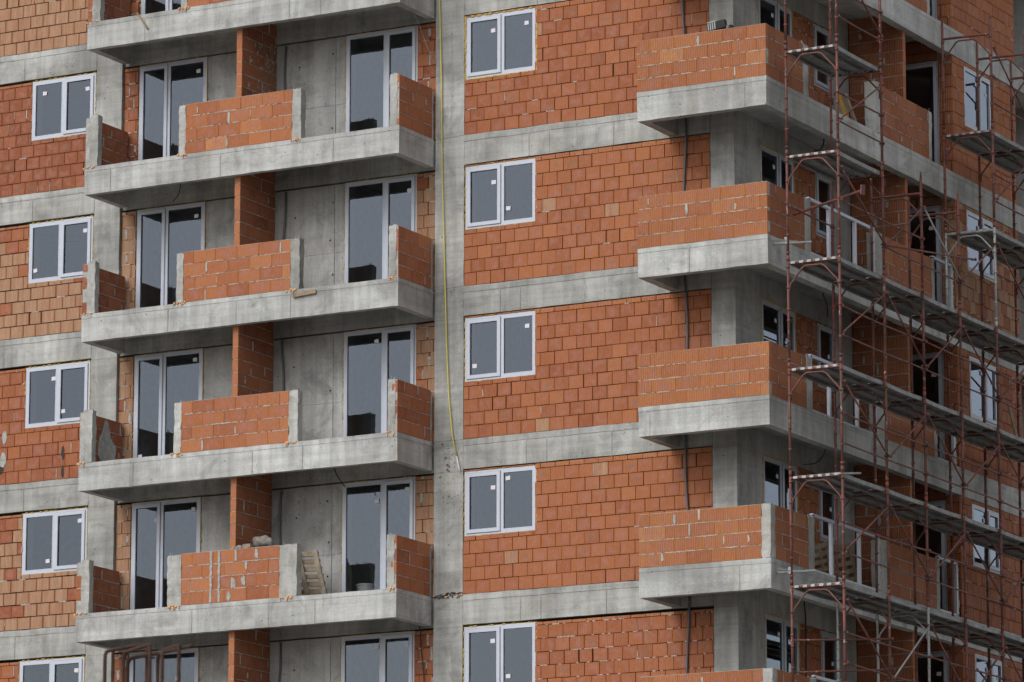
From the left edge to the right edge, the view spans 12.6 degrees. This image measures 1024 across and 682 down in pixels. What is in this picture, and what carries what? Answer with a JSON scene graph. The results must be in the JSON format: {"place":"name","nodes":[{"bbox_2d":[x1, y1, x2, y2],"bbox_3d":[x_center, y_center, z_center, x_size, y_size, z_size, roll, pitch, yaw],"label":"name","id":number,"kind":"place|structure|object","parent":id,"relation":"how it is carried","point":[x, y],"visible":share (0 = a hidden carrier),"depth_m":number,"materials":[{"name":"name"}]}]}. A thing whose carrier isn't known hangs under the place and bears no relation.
{"place":"outdoors","nodes":[
{"label":"outdoors","id":0,"kind":"place"},
{"bbox_2d":[103,643,193,681],"bbox_3d":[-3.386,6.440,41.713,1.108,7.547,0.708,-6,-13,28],"label":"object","id":1,"kind":"structure","parent":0,"point":[148,654],"depth_m":42.59,"materials":[{"name":"brown metal"}]},
{"label":"ground","id":2,"kind":"structure","parent":0,"visible":0},
{"bbox_2d":[0,0,1023,681],"bbox_3d":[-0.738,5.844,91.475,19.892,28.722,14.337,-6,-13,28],"label":"apartment building","id":3,"kind":"structure","parent":2,"relation":"on","point":[192,390],"depth_m":86.75,"materials":[{"name":"concrete"}]},
{"bbox_2d":[18,656,84,681],"bbox_3d":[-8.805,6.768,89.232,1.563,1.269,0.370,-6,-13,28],"label":"window","id":4,"kind":"structure","parent":3,"relation":"in","point":[24,666],"depth_m":89.16,"materials":[{"name":"white plastic"}]},
{"bbox_2d":[21,507,87,574],"bbox_3d":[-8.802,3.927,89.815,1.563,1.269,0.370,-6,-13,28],"label":"window","id":5,"kind":"structure","parent":3,"relation":"in","point":[28,518],"depth_m":89.71,"materials":[{"name":"white plastic"}]},
{"bbox_2d":[24,360,90,428],"bbox_3d":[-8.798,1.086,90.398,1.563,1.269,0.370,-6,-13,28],"label":"window","id":6,"kind":"structure","parent":3,"relation":"in","point":[31,372],"depth_m":90.30,"materials":[{"name":"white plastic"}]},
{"bbox_2d":[28,215,93,283],"bbox_3d":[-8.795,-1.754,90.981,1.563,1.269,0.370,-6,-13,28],"label":"window","id":7,"kind":"structure","parent":3,"relation":"in","point":[34,228],"depth_m":90.87,"materials":[{"name":"white plastic"}]},
{"bbox_2d":[31,72,96,140],"bbox_3d":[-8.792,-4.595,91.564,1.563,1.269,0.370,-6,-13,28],"label":"window","id":8,"kind":"structure","parent":3,"relation":"in","point":[37,89],"depth_m":91.48,"materials":[{"name":"white plastic"}]},
{"bbox_2d":[136,12,147,28],"bbox_3d":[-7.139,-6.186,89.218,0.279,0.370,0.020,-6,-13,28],"label":"timber batten","id":9,"kind":"object","parent":3,"relation":"attached to","point":[141,19],"visible":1,"depth_m":89.21,"materials":[{"name":"beige wood"}]},
{"bbox_2d":[140,0,172,14],"bbox_3d":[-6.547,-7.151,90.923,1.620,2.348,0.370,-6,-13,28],"label":"balcony door","id":10,"kind":"structure","parent":3,"relation":"in","point":[145,5],"depth_m":90.99,"materials":[{"name":"white plastic"}]},
{"bbox_2d":[128,647,199,681],"bbox_3d":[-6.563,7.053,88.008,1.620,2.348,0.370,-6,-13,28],"label":"balcony door","id":11,"kind":"structure","parent":3,"relation":"in","point":[134,669],"depth_m":88.12,"materials":[{"name":"white plastic"}]},
{"bbox_2d":[130,497,201,609],"bbox_3d":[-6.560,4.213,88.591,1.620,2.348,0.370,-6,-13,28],"label":"balcony door","id":12,"kind":"structure","parent":3,"relation":"in","point":[136,518],"depth_m":88.68,"materials":[{"name":"white plastic"}]},
{"bbox_2d":[132,348,203,457],"bbox_3d":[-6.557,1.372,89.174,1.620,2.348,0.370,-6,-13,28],"label":"balcony door","id":13,"kind":"structure","parent":3,"relation":"in","point":[139,360],"depth_m":89.27,"materials":[{"name":"white plastic"}]},
{"bbox_2d":[135,201,205,307],"bbox_3d":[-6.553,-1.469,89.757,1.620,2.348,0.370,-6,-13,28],"label":"balcony door","id":14,"kind":"structure","parent":3,"relation":"in","point":[141,239],"depth_m":89.86,"materials":[{"name":"white plastic"}]},
{"bbox_2d":[137,56,207,160],"bbox_3d":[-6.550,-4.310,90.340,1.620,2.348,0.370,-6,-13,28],"label":"balcony door","id":15,"kind":"structure","parent":3,"relation":"in","point":[144,71],"depth_m":90.43,"materials":[{"name":"white plastic"}]},
{"bbox_2d":[231,545,241,548],"bbox_3d":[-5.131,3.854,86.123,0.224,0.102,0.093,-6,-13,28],"label":"rubble lump","id":16,"kind":"object","parent":3,"relation":"on","point":[238,547],"visible":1,"depth_m":86.09,"materials":[{"name":"concrete"}]},
{"bbox_2d":[242,544,252,547],"bbox_3d":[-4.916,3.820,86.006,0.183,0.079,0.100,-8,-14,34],"label":"timber offcut","id":17,"kind":"object","parent":3,"relation":"on","point":[247,545],"visible":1,"depth_m":85.96,"materials":[{"name":"beige wood"}]},
{"bbox_2d":[252,535,273,546],"bbox_3d":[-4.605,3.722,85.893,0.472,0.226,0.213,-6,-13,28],"label":"cement sack","id":18,"kind":"object","parent":3,"relation":"on","point":[264,540],"visible":1,"depth_m":85.84,"materials":[{"name":"paper"}]},
{"bbox_2d":[292,289,315,297],"bbox_3d":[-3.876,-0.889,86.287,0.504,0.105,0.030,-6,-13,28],"label":"timber offcut","id":19,"kind":"object","parent":3,"relation":"attached to","point":[303,293],"visible":1,"depth_m":86.27,"materials":[{"name":"beige wood"}]},
{"bbox_2d":[301,549,326,594],"bbox_3d":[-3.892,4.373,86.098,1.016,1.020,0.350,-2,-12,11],"label":"wooden pallet","id":20,"kind":"object","parent":3,"relation":"on","point":[305,584],"visible":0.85,"depth_m":86.06,"materials":[{"name":"beige wood"}]},
{"bbox_2d":[356,583,376,590],"bbox_3d":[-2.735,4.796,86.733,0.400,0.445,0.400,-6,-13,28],"label":"white tub","id":21,"kind":"object","parent":3,"relation":"on","point":[364,586],"visible":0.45,"depth_m":86.61,"materials":[{"name":"plastic"}]},
{"bbox_2d":[340,630,414,681],"bbox_3d":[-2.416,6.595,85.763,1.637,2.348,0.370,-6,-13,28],"label":"balcony door","id":22,"kind":"structure","parent":3,"relation":"in","point":[345,646],"depth_m":85.74,"materials":[{"name":"white plastic"}]},
{"bbox_2d":[342,324,415,436],"bbox_3d":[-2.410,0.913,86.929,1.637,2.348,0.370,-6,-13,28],"label":"balcony door","id":23,"kind":"structure","parent":3,"relation":"in","point":[348,340],"depth_m":86.99,"materials":[{"name":"white plastic"}]},
{"bbox_2d":[341,476,416,591],"bbox_3d":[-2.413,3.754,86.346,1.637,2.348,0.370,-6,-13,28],"label":"balcony door","id":24,"kind":"structure","parent":3,"relation":"in","point":[346,493],"depth_m":86.40,"materials":[{"name":"white plastic"}]},
{"bbox_2d":[343,173,417,282],"bbox_3d":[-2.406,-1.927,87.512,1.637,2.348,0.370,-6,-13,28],"label":"balcony door","id":25,"kind":"structure","parent":3,"relation":"in","point":[349,192],"depth_m":87.57,"materials":[{"name":"white plastic"}]},
{"bbox_2d":[345,25,418,131],"bbox_3d":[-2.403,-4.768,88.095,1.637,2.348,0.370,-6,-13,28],"label":"balcony door","id":26,"kind":"structure","parent":3,"relation":"in","point":[350,45],"depth_m":88.19,"materials":[{"name":"white plastic"}]},
{"bbox_2d":[419,625,424,681],"bbox_3d":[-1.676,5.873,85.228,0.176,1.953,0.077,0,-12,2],"label":"electric cable","id":27,"kind":"object","parent":3,"relation":"attached to","point":[421,653],"visible":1,"depth_m":85.25,"materials":[{"name":"black rubber"}]},
{"bbox_2d":[412,12,434,63],"bbox_3d":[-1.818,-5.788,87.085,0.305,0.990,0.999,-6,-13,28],"label":"electric cable","id":28,"kind":"object","parent":3,"relation":"hanging from","point":[424,38],"visible":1,"depth_m":87.45,"materials":[{"name":"metal"}]},
{"bbox_2d":[439,0,459,469],"bbox_3d":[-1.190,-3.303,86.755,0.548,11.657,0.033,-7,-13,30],"label":"yellow hose","id":29,"kind":"object","parent":3,"relation":"hanging from","point":[444,235],"visible":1,"depth_m":86.53,"materials":[{"name":"rubber"}]},
{"bbox_2d":[463,465,536,536],"bbox_3d":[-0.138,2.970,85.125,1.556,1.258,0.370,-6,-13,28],"label":"window","id":30,"kind":"structure","parent":3,"relation":"in","point":[469,476],"depth_m":85.04,"materials":[{"name":"white plastic"}]},
{"bbox_2d":[463,621,536,681],"bbox_3d":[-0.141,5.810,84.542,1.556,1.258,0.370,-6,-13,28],"label":"window","id":31,"kind":"structure","parent":3,"relation":"in","point":[468,634],"depth_m":84.50,"materials":[{"name":"white plastic"}]},
{"bbox_2d":[464,158,536,229],"bbox_3d":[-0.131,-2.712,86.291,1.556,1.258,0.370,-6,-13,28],"label":"window","id":32,"kind":"structure","parent":3,"relation":"in","point":[469,189],"depth_m":86.23,"materials":[{"name":"white plastic"}]},
{"bbox_2d":[464,310,536,381],"bbox_3d":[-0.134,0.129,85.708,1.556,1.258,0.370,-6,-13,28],"label":"window","id":33,"kind":"structure","parent":3,"relation":"in","point":[469,325],"depth_m":85.64,"materials":[{"name":"white plastic"}]},
{"bbox_2d":[465,6,537,79],"bbox_3d":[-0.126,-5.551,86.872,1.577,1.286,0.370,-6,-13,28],"label":"window","id":34,"kind":"structure","parent":3,"relation":"in","point":[470,22],"depth_m":86.80,"materials":[{"name":"white plastic"}]},
{"bbox_2d":[706,19,726,31],"bbox_3d":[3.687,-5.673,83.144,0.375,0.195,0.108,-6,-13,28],"label":"broken block","id":35,"kind":"object","parent":3,"relation":"on","point":[716,25],"depth_m":83.10,"materials":[{"name":"concrete"}]},
{"bbox_2d":[758,0,792,36],"bbox_3d":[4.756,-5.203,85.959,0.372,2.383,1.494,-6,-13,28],"label":"balcony door","id":36,"kind":"structure","parent":3,"relation":"in","point":[777,9],"depth_m":86.25,"materials":[{"name":"white plastic"}]},
{"bbox_2d":[760,144,794,193],"bbox_3d":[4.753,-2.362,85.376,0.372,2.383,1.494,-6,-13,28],"label":"balcony door","id":37,"kind":"structure","parent":3,"relation":"in","point":[779,166],"depth_m":85.60,"materials":[{"name":"white plastic"}]},
{"bbox_2d":[761,298,796,351],"bbox_3d":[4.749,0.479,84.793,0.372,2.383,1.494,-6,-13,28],"label":"balcony door","id":38,"kind":"structure","parent":3,"relation":"in","point":[780,319],"depth_m":85.04,"materials":[{"name":"white plastic"}]},
{"bbox_2d":[763,455,798,511],"bbox_3d":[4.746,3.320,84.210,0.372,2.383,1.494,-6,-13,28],"label":"balcony door","id":39,"kind":"structure","parent":3,"relation":"in","point":[782,475],"depth_m":84.39,"materials":[{"name":"white plastic"}]},
{"bbox_2d":[764,613,799,674],"bbox_3d":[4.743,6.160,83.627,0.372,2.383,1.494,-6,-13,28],"label":"window","id":40,"kind":"structure","parent":3,"relation":"in","point":[784,632],"depth_m":83.84,"materials":[{"name":"white plastic"}]},
{"bbox_2d":[803,601,806,676],"bbox_3d":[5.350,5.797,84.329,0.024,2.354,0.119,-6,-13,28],"label":"electric cable","id":41,"kind":"object","parent":3,"relation":"attached to","point":[805,641],"visible":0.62,"depth_m":84.42,"materials":[{"name":"black rubber"}]},
{"bbox_2d":[803,449,825,464],"bbox_3d":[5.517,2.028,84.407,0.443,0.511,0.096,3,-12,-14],"label":"electric cable","id":42,"kind":"object","parent":3,"relation":"hanging from","point":[817,461],"visible":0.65,"depth_m":84.42,"materials":[{"name":"black rubber"}]},
{"bbox_2d":[813,23,828,91],"bbox_3d":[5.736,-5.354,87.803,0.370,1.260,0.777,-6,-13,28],"label":"window","id":43,"kind":"structure","parent":3,"relation":"in","point":[821,35],"depth_m":87.86,"materials":[{"name":"white plastic"}]},
{"bbox_2d":[815,173,830,238],"bbox_3d":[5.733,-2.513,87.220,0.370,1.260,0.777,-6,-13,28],"label":"window","id":44,"kind":"structure","parent":3,"relation":"in","point":[823,186],"depth_m":87.44,"materials":[{"name":"white plastic"}]},
{"bbox_2d":[814,541,834,573],"bbox_3d":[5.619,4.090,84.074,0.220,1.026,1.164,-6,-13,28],"label":"wooden pallet","id":45,"kind":"object","parent":3,"relation":"on","point":[820,560],"visible":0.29,"depth_m":84.04,"materials":[{"name":"brown wood"}]},
{"bbox_2d":[816,323,832,391],"bbox_3d":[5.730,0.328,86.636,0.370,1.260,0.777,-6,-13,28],"label":"window","id":46,"kind":"structure","parent":3,"relation":"in","point":[824,333],"depth_m":86.82,"materials":[{"name":"white plastic"}]},
{"bbox_2d":[822,292,827,316],"bbox_3d":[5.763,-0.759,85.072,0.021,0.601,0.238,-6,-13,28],"label":"electric cable","id":47,"kind":"object","parent":3,"relation":"hanging from","point":[826,303],"visible":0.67,"depth_m":85.09,"materials":[{"name":"black rubber"}]},
{"bbox_2d":[819,490,834,544],"bbox_3d":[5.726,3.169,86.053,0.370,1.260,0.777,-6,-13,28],"label":"window","id":48,"kind":"structure","parent":3,"relation":"in","point":[827,501],"depth_m":86.23,"materials":[{"name":"white plastic"}]},
{"bbox_2d":[820,630,836,681],"bbox_3d":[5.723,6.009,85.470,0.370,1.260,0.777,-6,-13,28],"label":"window","id":49,"kind":"structure","parent":3,"relation":"in","point":[828,660],"depth_m":85.68,"materials":[{"name":"white plastic"}]},
{"bbox_2d":[823,543,856,581],"bbox_3d":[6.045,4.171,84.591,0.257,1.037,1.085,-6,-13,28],"label":"wooden pallet","id":50,"kind":"object","parent":3,"relation":"on","point":[851,571],"visible":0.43,"depth_m":84.60,"materials":[{"name":"brown wood"}]},
{"bbox_2d":[839,94,848,117],"bbox_3d":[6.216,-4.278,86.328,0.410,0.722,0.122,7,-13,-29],"label":"shutter board","id":51,"kind":"object","parent":3,"relation":"on","point":[842,105],"visible":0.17,"depth_m":86.31,"materials":[{"name":"yellow wood"}]},
{"bbox_2d":[844,93,856,120],"bbox_3d":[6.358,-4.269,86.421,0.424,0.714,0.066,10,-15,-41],"label":"timber batten","id":52,"kind":"object","parent":3,"relation":"on","point":[847,100],"visible":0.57,"depth_m":86.39,"materials":[{"name":"brown wood"}]},
{"bbox_2d":[906,60,939,164],"bbox_3d":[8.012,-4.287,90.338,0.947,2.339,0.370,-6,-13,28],"label":"balcony door","id":53,"kind":"structure","parent":3,"relation":"in","point":[928,64],"depth_m":90.08,"materials":[{"name":"white plastic"}]},
{"bbox_2d":[910,205,942,303],"bbox_3d":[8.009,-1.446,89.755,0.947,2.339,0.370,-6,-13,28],"label":"balcony door","id":54,"kind":"structure","parent":3,"relation":"in","point":[937,208],"depth_m":89.49,"materials":[{"name":"white plastic"}]},
{"bbox_2d":[913,351,944,459],"bbox_3d":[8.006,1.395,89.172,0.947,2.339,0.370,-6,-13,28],"label":"balcony door","id":55,"kind":"structure","parent":3,"relation":"in","point":[940,357],"depth_m":88.96,"materials":[{"name":"white plastic"}]},
{"bbox_2d":[918,650,948,681],"bbox_3d":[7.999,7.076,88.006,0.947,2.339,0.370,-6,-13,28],"label":"balcony door","id":56,"kind":"structure","parent":3,"relation":"in","point":[935,653],"depth_m":87.89,"materials":[{"name":"white plastic"}]},
{"bbox_2d":[932,0,937,19],"bbox_3d":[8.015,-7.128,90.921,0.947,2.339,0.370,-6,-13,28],"label":"balcony door","id":57,"kind":"structure","parent":3,"relation":"in","point":[934,2],"depth_m":90.43,"materials":[{"name":"white plastic"}]},
{"bbox_2d":[928,500,947,610],"bbox_3d":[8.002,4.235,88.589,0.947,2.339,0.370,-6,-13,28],"label":"balcony door","id":58,"kind":"structure","parent":3,"relation":"in","point":[942,503],"depth_m":88.23,"materials":[{"name":"white plastic"}]},
{"bbox_2d":[963,66,990,130],"bbox_3d":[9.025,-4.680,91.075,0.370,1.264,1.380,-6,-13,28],"label":"window","id":59,"kind":"structure","parent":3,"relation":"in","point":[984,88],"depth_m":91.41,"materials":[{"name":"white plastic"}]},
{"bbox_2d":[966,209,993,282],"bbox_3d":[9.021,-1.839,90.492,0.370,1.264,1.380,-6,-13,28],"label":"window","id":60,"kind":"structure","parent":3,"relation":"in","point":[971,217],"depth_m":90.63,"materials":[{"name":"white plastic"}]},
{"bbox_2d":[968,355,996,427],"bbox_3d":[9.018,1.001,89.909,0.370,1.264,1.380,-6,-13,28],"label":"window","id":61,"kind":"structure","parent":3,"relation":"in","point":[990,404],"depth_m":90.20,"materials":[{"name":"white plastic"}]},
{"bbox_2d":[972,503,999,573],"bbox_3d":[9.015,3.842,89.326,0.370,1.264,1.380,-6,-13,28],"label":"window","id":62,"kind":"structure","parent":3,"relation":"in","point":[993,517],"depth_m":89.47,"materials":[{"name":"white plastic"}]},
{"bbox_2d":[974,653,1001,681],"bbox_3d":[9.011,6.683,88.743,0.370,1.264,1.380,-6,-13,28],"label":"window","id":63,"kind":"structure","parent":3,"relation":"in","point":[997,668],"depth_m":89.01,"materials":[{"name":"white plastic"}]},
{"bbox_2d":[773,0,1023,681],"bbox_3d":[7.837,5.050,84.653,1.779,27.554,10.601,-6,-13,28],"label":"scaffolding","id":64,"kind":"object","parent":2,"relation":"on","point":[835,60],"visible":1,"depth_m":84.20,"materials":[{"name":"brown metal"}]},
{"bbox_2d":[1007,405,1017,435],"bbox_3d":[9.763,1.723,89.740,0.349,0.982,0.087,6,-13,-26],"label":"timber plank","id":65,"kind":"object","parent":64,"relation":"on","point":[1012,420],"visible":0.67,"depth_m":89.73,"materials":[{"name":"brown wood"}]}
]}

